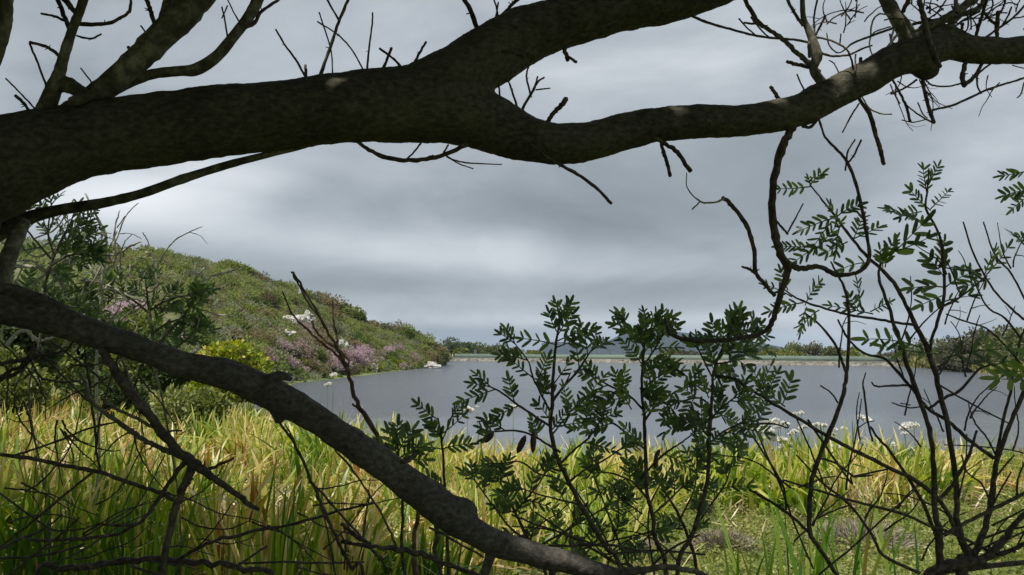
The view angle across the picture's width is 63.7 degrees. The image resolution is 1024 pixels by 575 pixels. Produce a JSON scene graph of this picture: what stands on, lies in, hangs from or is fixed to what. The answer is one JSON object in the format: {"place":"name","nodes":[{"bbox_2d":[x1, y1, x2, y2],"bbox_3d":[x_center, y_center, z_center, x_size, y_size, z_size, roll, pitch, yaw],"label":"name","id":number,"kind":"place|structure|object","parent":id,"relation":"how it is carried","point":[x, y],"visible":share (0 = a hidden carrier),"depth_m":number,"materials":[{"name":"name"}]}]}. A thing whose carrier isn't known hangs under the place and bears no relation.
{"place":"outdoors","nodes":[
{"label":"outdoors","id":0,"kind":"place"},
{"bbox_2d":[0,245,391,394],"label":"hill","id":1,"kind":"structure","parent":0,"point":[168,316],"depth_m":90.87,"materials":[{"name":"plant"}]},
{"bbox_2d":[102,295,146,315],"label":"hill shrub","id":2,"kind":"object","parent":1,"relation":"on","point":[124,303],"visible":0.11,"depth_m":67.73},
{"bbox_2d":[115,259,145,271],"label":"hill shrub","id":3,"kind":"object","parent":1,"relation":"on","point":[127,264],"visible":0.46,"depth_m":104.72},
{"bbox_2d":[134,244,159,253],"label":"hill shrub","id":4,"kind":"object","parent":1,"relation":"on","point":[144,248],"visible":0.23,"depth_m":152.19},
{"bbox_2d":[181,268,208,282],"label":"hill shrub","id":5,"kind":"object","parent":1,"relation":"on","point":[189,272],"visible":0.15,"depth_m":112.09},
{"bbox_2d":[0,235,447,398],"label":"hillside scrub","id":6,"kind":"object","parent":1,"relation":"on","point":[231,308],"visible":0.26,"depth_m":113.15,"materials":[{"name":"plant"}]},
{"bbox_2d":[215,260,242,270],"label":"hill shrub","id":7,"kind":"object","parent":1,"relation":"on","point":[227,263],"visible":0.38,"depth_m":163.57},
{"bbox_2d":[224,275,243,289],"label":"hill shrub","id":8,"kind":"object","parent":1,"relation":"on","point":[235,279],"visible":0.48,"depth_m":124.83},
{"bbox_2d":[225,327,245,344],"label":"hill shrub","id":9,"kind":"object","parent":1,"relation":"on","point":[235,332],"visible":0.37,"depth_m":78.66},
{"bbox_2d":[244,293,263,306],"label":"hill shrub","id":10,"kind":"object","parent":1,"relation":"on","point":[256,298],"visible":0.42,"depth_m":114.65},
{"bbox_2d":[245,329,262,342],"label":"hill shrub","id":11,"kind":"object","parent":1,"relation":"on","point":[256,336],"visible":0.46,"depth_m":83.98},
{"bbox_2d":[245,341,265,356],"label":"hill shrub","id":12,"kind":"object","parent":1,"relation":"on","point":[256,346],"visible":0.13,"depth_m":75.45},
{"bbox_2d":[256,326,278,345],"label":"hill shrub","id":13,"kind":"object","parent":1,"relation":"on","point":[274,337],"visible":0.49,"depth_m":88.18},
{"bbox_2d":[260,290,279,305],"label":"hill shrub","id":14,"kind":"object","parent":1,"relation":"on","point":[269,296],"visible":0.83,"depth_m":123.39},
{"bbox_2d":[270,336,298,354],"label":"hill shrub","id":15,"kind":"object","parent":1,"relation":"on","point":[289,346],"visible":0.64,"depth_m":91.16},
{"bbox_2d":[282,355,298,368],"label":"hill shrub","id":16,"kind":"object","parent":1,"relation":"on","point":[293,362],"visible":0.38,"depth_m":85.25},
{"bbox_2d":[286,292,299,304],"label":"hill shrub","id":17,"kind":"object","parent":1,"relation":"on","point":[292,297],"visible":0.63,"depth_m":136.59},
{"bbox_2d":[283,315,310,322],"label":"rock","id":18,"kind":"object","parent":1,"relation":"on","point":[298,317],"visible":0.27,"depth_m":116.26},
{"bbox_2d":[290,337,307,357],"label":"hill shrub","id":19,"kind":"object","parent":1,"relation":"on","point":[300,344],"visible":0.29,"depth_m":93.78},
{"bbox_2d":[289,332,313,346],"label":"hill shrub","id":20,"kind":"object","parent":1,"relation":"on","point":[304,337],"visible":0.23,"depth_m":97.27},
{"bbox_2d":[295,340,318,360],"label":"hill shrub","id":21,"kind":"object","parent":1,"relation":"on","point":[307,353],"visible":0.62,"depth_m":93.81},
{"bbox_2d":[309,345,326,360],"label":"hill shrub","id":22,"kind":"object","parent":1,"relation":"on","point":[322,354],"visible":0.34,"depth_m":98.07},
{"bbox_2d":[312,364,332,377],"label":"hill shrub","id":23,"kind":"object","parent":1,"relation":"on","point":[324,368],"visible":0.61,"depth_m":92.92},
{"bbox_2d":[311,327,335,352],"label":"hill shrub","id":24,"kind":"object","parent":1,"relation":"on","point":[327,338],"visible":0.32,"depth_m":106.78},
{"bbox_2d":[319,291,348,310],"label":"hill shrub","id":25,"kind":"object","parent":1,"relation":"on","point":[336,303],"visible":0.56,"depth_m":167.06,"materials":[{"name":"plant"}]},
{"bbox_2d":[325,320,345,334],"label":"hill shrub","id":26,"kind":"object","parent":1,"relation":"on","point":[338,325],"visible":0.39,"depth_m":125.96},
{"bbox_2d":[325,306,346,318],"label":"hill shrub","id":27,"kind":"object","parent":1,"relation":"on","point":[339,314],"visible":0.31,"depth_m":148.44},
{"bbox_2d":[326,350,352,371],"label":"hill shrub","id":28,"kind":"object","parent":1,"relation":"on","point":[334,357],"visible":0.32,"depth_m":100.71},
{"bbox_2d":[339,303,367,321],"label":"hill shrub","id":29,"kind":"object","parent":1,"relation":"on","point":[346,309],"visible":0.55,"depth_m":166.12,"materials":[{"name":"plant"}]},
{"bbox_2d":[347,344,369,369],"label":"hill shrub","id":30,"kind":"object","parent":1,"relation":"on","point":[361,359],"visible":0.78,"depth_m":110.81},
{"bbox_2d":[397,327,419,339],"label":"hill shrub","id":31,"kind":"object","parent":1,"relation":"on","point":[408,331],"visible":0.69,"depth_m":161.24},
{"bbox_2d":[414,332,435,347],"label":"hill shrub","id":32,"kind":"object","parent":1,"relation":"on","point":[424,338],"visible":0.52,"depth_m":159.81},
{"bbox_2d":[418,346,437,363],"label":"hill shrub","id":33,"kind":"object","parent":1,"relation":"on","point":[432,357],"visible":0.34,"depth_m":148.87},
{"bbox_2d":[0,0,1023,354],"label":"sky","id":34,"kind":"structure","parent":0,"point":[442,247],"materials":[{"name":"grey"}]},
{"bbox_2d":[32,355,1023,574],"bbox_3d":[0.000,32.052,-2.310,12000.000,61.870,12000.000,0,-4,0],"label":"ground","id":35,"kind":"structure","parent":0,"point":[841,566],"depth_m":11.56,"materials":[{"name":"plant"}]},
{"bbox_2d":[0,346,52,422],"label":"leafy bush","id":36,"kind":"object","parent":35,"relation":"on","point":[21,391],"visible":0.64,"depth_m":21.30,"materials":[{"name":"green plant"}]},
{"bbox_2d":[0,277,64,374],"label":"leafy bush","id":37,"kind":"object","parent":35,"relation":"on","point":[22,340],"visible":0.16,"depth_m":25.70,"materials":[{"name":"green plant"}]},
{"bbox_2d":[0,423,96,574],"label":"reed clump","id":38,"kind":"object","parent":35,"relation":"on","point":[26,531],"visible":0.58,"depth_m":5.82,"materials":[{"name":"plant"}]},
{"bbox_2d":[9,191,112,574],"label":"leafy shrub","id":39,"kind":"object","parent":35,"relation":"on","point":[81,246],"visible":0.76,"depth_m":6.02,"materials":[{"name":"green plant"}]},
{"bbox_2d":[48,337,82,388],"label":"leafy bush","id":40,"kind":"object","parent":35,"relation":"on","point":[66,361],"visible":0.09,"depth_m":30.03,"materials":[{"name":"green plant"}]},
{"bbox_2d":[0,434,165,574],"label":"reed clump","id":41,"kind":"object","parent":35,"relation":"on","point":[54,557],"visible":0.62,"depth_m":6.08,"materials":[{"name":"plant"}]},
{"bbox_2d":[0,340,177,497],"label":"dead shrub","id":42,"kind":"object","parent":35,"relation":"on","point":[26,361],"visible":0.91,"depth_m":2.49,"materials":[{"name":"wood"}]},
{"bbox_2d":[55,292,131,402],"bbox_3d":[-17.920,2.653,33.834,4.408,5.162,3.688,-4,-5,40],"label":"leafy bush","id":43,"kind":"object","parent":35,"relation":"on","point":[81,350],"visible":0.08,"depth_m":33.66,"materials":[{"name":"green plant"}]},
{"bbox_2d":[0,420,194,549],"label":"reed clump","id":44,"kind":"object","parent":35,"relation":"on","point":[111,470],"visible":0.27,"depth_m":7.99,"materials":[{"name":"plant"}]},
{"bbox_2d":[58,368,151,418],"bbox_3d":[-14.654,3.970,29.702,2.958,2.182,2.766,-3,-5,32],"label":"leafy bush","id":45,"kind":"object","parent":35,"relation":"on","point":[117,395],"visible":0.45,"depth_m":29.31,"materials":[{"name":"green plant"}]},
{"bbox_2d":[0,193,244,509],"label":"leafy shrub","id":46,"kind":"object","parent":35,"relation":"on","point":[101,288],"visible":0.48,"depth_m":6.60,"materials":[{"name":"plant"}]},
{"bbox_2d":[30,440,227,574],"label":"reed clump","id":47,"kind":"object","parent":35,"relation":"on","point":[126,569],"visible":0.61,"depth_m":6.24,"materials":[{"name":"plant"}]},
{"bbox_2d":[51,262,221,574],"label":"leafy shrub","id":48,"kind":"object","parent":35,"relation":"on","point":[198,295],"visible":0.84,"depth_m":6.59,"materials":[{"name":"green plant"}]},
{"bbox_2d":[100,308,178,388],"bbox_3d":[-20.789,3.735,45.673,4.559,5.344,3.468,0,-4,0],"label":"leafy bush","id":49,"kind":"object","parent":35,"relation":"on","point":[140,319],"visible":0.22,"depth_m":45.05,"materials":[{"name":"green plant"}]},
{"bbox_2d":[0,382,298,452],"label":"reed bed","id":50,"kind":"object","parent":35,"relation":"on","point":[61,408],"visible":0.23,"depth_m":25.07,"materials":[{"name":"plant"}]},
{"bbox_2d":[135,325,192,404],"bbox_3d":[-16.634,3.938,39.996,2.416,4.348,3.210,-4,-5,41],"label":"leafy bush","id":51,"kind":"object","parent":35,"relation":"on","point":[149,378],"visible":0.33,"depth_m":39.34,"materials":[{"name":"green plant"}]},
{"bbox_2d":[112,431,264,566],"bbox_3d":[-3.061,2.057,7.932,1.539,1.393,1.424,0,-4,0],"label":"reed clump","id":52,"kind":"object","parent":35,"relation":"on","point":[139,496],"visible":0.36,"depth_m":7.76,"materials":[{"name":"plant"}]},
{"bbox_2d":[148,382,232,434],"bbox_3d":[-10.067,4.036,25.788,2.662,2.186,2.428,3,-5,-37],"label":"leafy bush","id":53,"kind":"object","parent":35,"relation":"on","point":[211,398],"visible":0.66,"depth_m":25.40,"materials":[{"name":"green plant"}]},
{"bbox_2d":[0,401,399,574],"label":"fallen twigs","id":54,"kind":"object","parent":35,"relation":"on","point":[118,561],"visible":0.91,"depth_m":2.67,"materials":[{"name":"wood"}]},
{"bbox_2d":[133,449,307,574],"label":"reed clump","id":55,"kind":"object","parent":35,"relation":"on","point":[228,548],"visible":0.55,"depth_m":6.73,"materials":[{"name":"plant"}]},
{"bbox_2d":[185,338,273,412],"bbox_3d":[-12.866,4.264,37.675,3.806,3.933,2.886,0,-4,0],"label":"leafy bush","id":56,"kind":"object","parent":35,"relation":"on","point":[223,349],"visible":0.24,"depth_m":37.35,"materials":[{"name":"green plant"}]},
{"bbox_2d":[187,466,364,574],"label":"reed clump","id":57,"kind":"object","parent":35,"relation":"on","point":[280,544],"visible":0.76,"depth_m":6.14,"materials":[{"name":"plant"}]},
{"bbox_2d":[0,399,578,574],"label":"reed bed","id":58,"kind":"object","parent":35,"relation":"on","point":[316,469],"visible":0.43,"depth_m":8.73,"materials":[{"name":"plant"}]},
{"bbox_2d":[252,483,408,574],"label":"reed clump","id":59,"kind":"object","parent":35,"relation":"on","point":[327,568],"visible":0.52,"depth_m":7.08,"materials":[{"name":"plant"}]},
{"bbox_2d":[282,271,419,574],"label":"bare shrub","id":60,"kind":"object","parent":35,"relation":"on","point":[341,356],"visible":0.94,"depth_m":3.19,"materials":[{"name":"wood"}]},
{"bbox_2d":[372,413,435,574],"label":"leafy sapling","id":61,"kind":"object","parent":35,"relation":"on","point":[395,434],"visible":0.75,"depth_m":2.56,"materials":[{"name":"green plant"}]},
{"bbox_2d":[361,519,482,574],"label":"reed clump","id":62,"kind":"object","parent":35,"relation":"on","point":[434,564],"visible":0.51,"depth_m":7.42,"materials":[{"name":"plant"}]},
{"bbox_2d":[406,397,479,574],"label":"leafy sapling","id":63,"kind":"object","parent":35,"relation":"on","point":[438,432],"visible":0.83,"depth_m":2.87,"materials":[{"name":"green plant"}]},
{"bbox_2d":[438,336,466,355],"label":"tree","id":64,"kind":"object","parent":35,"relation":"on","point":[450,345],"visible":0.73,"depth_m":234.76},
{"bbox_2d":[334,449,574,574],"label":"pale twigs","id":65,"kind":"object","parent":35,"relation":"on","point":[434,547],"visible":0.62,"depth_m":2.68,"materials":[{"name":"wood"}]},
{"bbox_2d":[452,347,469,355],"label":"tree","id":66,"kind":"object","parent":35,"relation":"on","point":[459,350],"visible":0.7,"depth_m":226.32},
{"bbox_2d":[279,423,648,574],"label":"fallen twigs","id":67,"kind":"object","parent":35,"relation":"on","point":[394,548],"visible":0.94,"depth_m":2.53,"materials":[{"name":"wood"}]},
{"bbox_2d":[453,341,476,357],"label":"tree","id":68,"kind":"object","parent":35,"relation":"on","point":[470,348],"visible":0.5,"depth_m":237.78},
{"bbox_2d":[474,342,492,353],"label":"tree","id":69,"kind":"object","parent":35,"relation":"on","point":[477,350],"visible":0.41,"depth_m":242.87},
{"bbox_2d":[481,343,505,353],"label":"tree","id":70,"kind":"object","parent":35,"relation":"on","point":[489,350],"visible":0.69,"depth_m":238.13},
{"bbox_2d":[451,470,542,574],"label":"reed clump","id":71,"kind":"object","parent":35,"relation":"on","point":[493,514],"visible":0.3,"depth_m":8.70,"materials":[{"name":"plant"}]},
{"bbox_2d":[0,429,1008,574],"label":"dead reeds","id":72,"kind":"object","parent":35,"relation":"on","point":[857,491],"visible":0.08,"depth_m":15.10,"materials":[{"name":"plant"}]},
{"bbox_2d":[0,0,1023,574],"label":"leaning tree","id":73,"kind":"object","parent":35,"relation":"on","point":[94,128],"visible":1,"depth_m":2.12,"materials":[{"name":"brown plant"}]},
{"bbox_2d":[1,471,1023,573],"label":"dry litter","id":74,"kind":"object","parent":35,"relation":"on","point":[806,512],"visible":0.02,"depth_m":13.22,"materials":[{"name":"plant"}]},
{"bbox_2d":[452,294,658,567],"bbox_3d":[0.151,1.069,2.665,0.699,2.096,0.152,0,-4,0],"label":"leafy sapling","id":75,"kind":"object","parent":35,"relation":"on","point":[492,466],"visible":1,"depth_m":2.72,"materials":[{"name":"green plant"}]},
{"bbox_2d":[455,451,676,574],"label":"leafy shrub","id":76,"kind":"object","parent":35,"relation":"on","point":[505,504],"visible":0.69,"depth_m":3.05,"materials":[{"name":"green plant"}]},
{"bbox_2d":[129,404,1022,525],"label":"reed bed","id":77,"kind":"object","parent":35,"relation":"on","point":[793,468],"visible":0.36,"depth_m":16.77,"materials":[{"name":"plant"}]},
{"bbox_2d":[385,450,768,574],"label":"reed bed","id":78,"kind":"object","parent":35,"relation":"on","point":[594,507],"visible":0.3,"depth_m":10.84,"materials":[{"name":"plant"}]},
{"bbox_2d":[512,455,705,574],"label":"bare twigs","id":79,"kind":"object","parent":35,"relation":"on","point":[628,564],"visible":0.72,"depth_m":2.94,"materials":[{"name":"wood"}]},
{"bbox_2d":[566,303,715,574],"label":"leafy sapling","id":80,"kind":"object","parent":35,"relation":"on","point":[649,393],"visible":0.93,"depth_m":2.92,"materials":[{"name":"green plant"}]},
{"bbox_2d":[602,535,698,563],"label":"cushion bush","id":81,"kind":"object","parent":35,"relation":"on","point":[653,544],"visible":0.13,"depth_m":10.61,"materials":[{"name":"plant"}]},
{"bbox_2d":[451,358,901,365],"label":"dam wall","id":82,"kind":"structure","parent":35,"relation":"on","point":[832,363],"depth_m":171.09,"materials":[{"name":"concrete"}]},
{"bbox_2d":[455,353,902,361],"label":"fence","id":83,"kind":"object","parent":82,"relation":"on","point":[780,358],"visible":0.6,"depth_m":177.36,"materials":[{"name":"grey"}]},
{"bbox_2d":[614,433,757,574],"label":"leafy shrub","id":84,"kind":"object","parent":35,"relation":"on","point":[694,452],"visible":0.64,"depth_m":3.24,"materials":[{"name":"green plant"}]},
{"bbox_2d":[676,349,699,354],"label":"tree","id":85,"kind":"object","parent":35,"relation":"on","point":[683,352],"visible":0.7,"depth_m":230.77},
{"bbox_2d":[655,300,776,574],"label":"leafy sapling","id":86,"kind":"object","parent":35,"relation":"on","point":[734,325],"visible":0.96,"depth_m":2.82,"materials":[{"name":"green plant"}]},
{"bbox_2d":[684,527,762,553],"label":"cushion bush","id":87,"kind":"object","parent":35,"relation":"on","point":[709,535],"visible":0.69,"depth_m":11.33,"materials":[{"name":"plant"}]},
{"bbox_2d":[668,530,804,574],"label":"reed clump","id":88,"kind":"object","parent":35,"relation":"on","point":[759,567],"visible":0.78,"depth_m":6.90,"materials":[{"name":"plant"}]},
{"bbox_2d":[766,347,804,355],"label":"tree","id":89,"kind":"object","parent":35,"relation":"on","point":[781,352],"visible":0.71,"depth_m":198.68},
{"bbox_2d":[712,479,864,574],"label":"reed clump","id":90,"kind":"object","parent":35,"relation":"on","point":[818,562],"visible":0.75,"depth_m":6.63,"materials":[{"name":"plant"}]},
{"bbox_2d":[782,340,812,355],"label":"tree","id":91,"kind":"object","parent":35,"relation":"on","point":[796,346],"visible":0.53,"depth_m":206.11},
{"bbox_2d":[798,340,825,355],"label":"tree","id":92,"kind":"object","parent":35,"relation":"on","point":[816,349],"visible":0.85,"depth_m":204.42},
{"bbox_2d":[819,345,845,355],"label":"tree","id":93,"kind":"object","parent":35,"relation":"on","point":[829,351],"visible":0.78,"depth_m":202.23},
{"bbox_2d":[763,485,925,574],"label":"reed clump","id":94,"kind":"object","parent":35,"relation":"on","point":[793,560],"visible":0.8,"depth_m":6.26,"materials":[{"name":"plant"}]},
{"bbox_2d":[843,346,864,355],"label":"tree","id":95,"kind":"object","parent":35,"relation":"on","point":[854,352],"visible":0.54,"depth_m":199.48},
{"bbox_2d":[699,160,1023,574],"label":"bare shrub","id":96,"kind":"object","parent":35,"relation":"on","point":[967,560],"visible":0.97,"depth_m":3.02,"materials":[{"name":"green plant"}]},
{"bbox_2d":[799,516,924,553],"bbox_3d":[4.704,3.335,11.202,1.662,0.451,1.386,0,-4,0],"label":"cushion bush","id":97,"kind":"object","parent":35,"relation":"on","point":[845,530],"visible":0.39,"depth_m":11.11,"materials":[{"name":"plant"}]},
{"bbox_2d":[822,481,971,574],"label":"reed clump","id":98,"kind":"object","parent":35,"relation":"on","point":[886,563],"visible":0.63,"depth_m":6.16,"materials":[{"name":"plant"}]},
{"bbox_2d":[905,422,919,452],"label":"white flower","id":99,"kind":"object","parent":35,"relation":"on","point":[912,425],"visible":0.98,"depth_m":18.20,"materials":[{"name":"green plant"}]},
{"bbox_2d":[940,432,1023,496],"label":"reed bed","id":100,"kind":"object","parent":35,"relation":"on","point":[1017,461],"visible":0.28,"depth_m":19.78,"materials":[{"name":"plant"}]},
{"bbox_2d":[966,324,1017,354],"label":"tree","id":101,"kind":"object","parent":35,"relation":"on","point":[988,333],"visible":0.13,"depth_m":127.61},
{"bbox_2d":[975,347,1023,363],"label":"tree","id":102,"kind":"object","parent":35,"relation":"on","point":[1004,353],"visible":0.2,"depth_m":114.30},
{"bbox_2d":[540,342,581,353],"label":"mountain","id":103,"kind":"structure","parent":0,"point":[564,349],"depth_m":4246.56,"materials":[{"name":"stone"}]},
{"bbox_2d":[246,361,1023,462],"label":"water","id":104,"kind":"structure","parent":0,"point":[383,396],"depth_m":54.58,"materials":[{"name":"grey liquid"}]},
{"bbox_2d":[570,331,780,354],"bbox_3d":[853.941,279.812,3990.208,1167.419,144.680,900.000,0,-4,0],"label":"mountain","id":105,"kind":"structure","parent":0,"point":[615,349],"depth_m":3753.34,"materials":[{"name":"stone"}]},
{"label":"right bank","id":106,"kind":"structure","parent":0,"visible":0},
{"bbox_2d":[895,338,935,361],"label":"tree","id":107,"kind":"object","parent":106,"relation":"on","point":[911,353],"visible":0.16,"depth_m":150.09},
{"bbox_2d":[913,337,953,357],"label":"tree","id":108,"kind":"object","parent":106,"relation":"on","point":[936,350],"visible":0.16,"depth_m":138.96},
{"bbox_2d":[926,354,965,371],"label":"tree","id":109,"kind":"object","parent":106,"relation":"on","point":[938,362],"visible":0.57,"depth_m":121.43,"materials":[{"name":"plant"}]},
{"bbox_2d":[873,354,1023,374],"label":"bank grass","id":110,"kind":"structure","parent":106,"relation":"on","point":[921,363],"depth_m":138.10,"materials":[{"name":"plant"}]},
{"bbox_2d":[935,326,990,356],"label":"tree","id":111,"kind":"object","parent":106,"relation":"on","point":[952,344],"visible":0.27,"depth_m":129.85,"materials":[{"name":"plant"}]},
{"bbox_2d":[950,351,985,371],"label":"tree","id":112,"kind":"object","parent":106,"relation":"on","point":[973,358],"visible":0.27,"depth_m":116.75,"materials":[{"name":"plant"}]},
{"bbox_2d":[979,325,1023,352],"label":"tree","id":113,"kind":"object","parent":106,"relation":"on","point":[1008,338],"visible":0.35,"depth_m":123.87,"materials":[{"name":"plant"}]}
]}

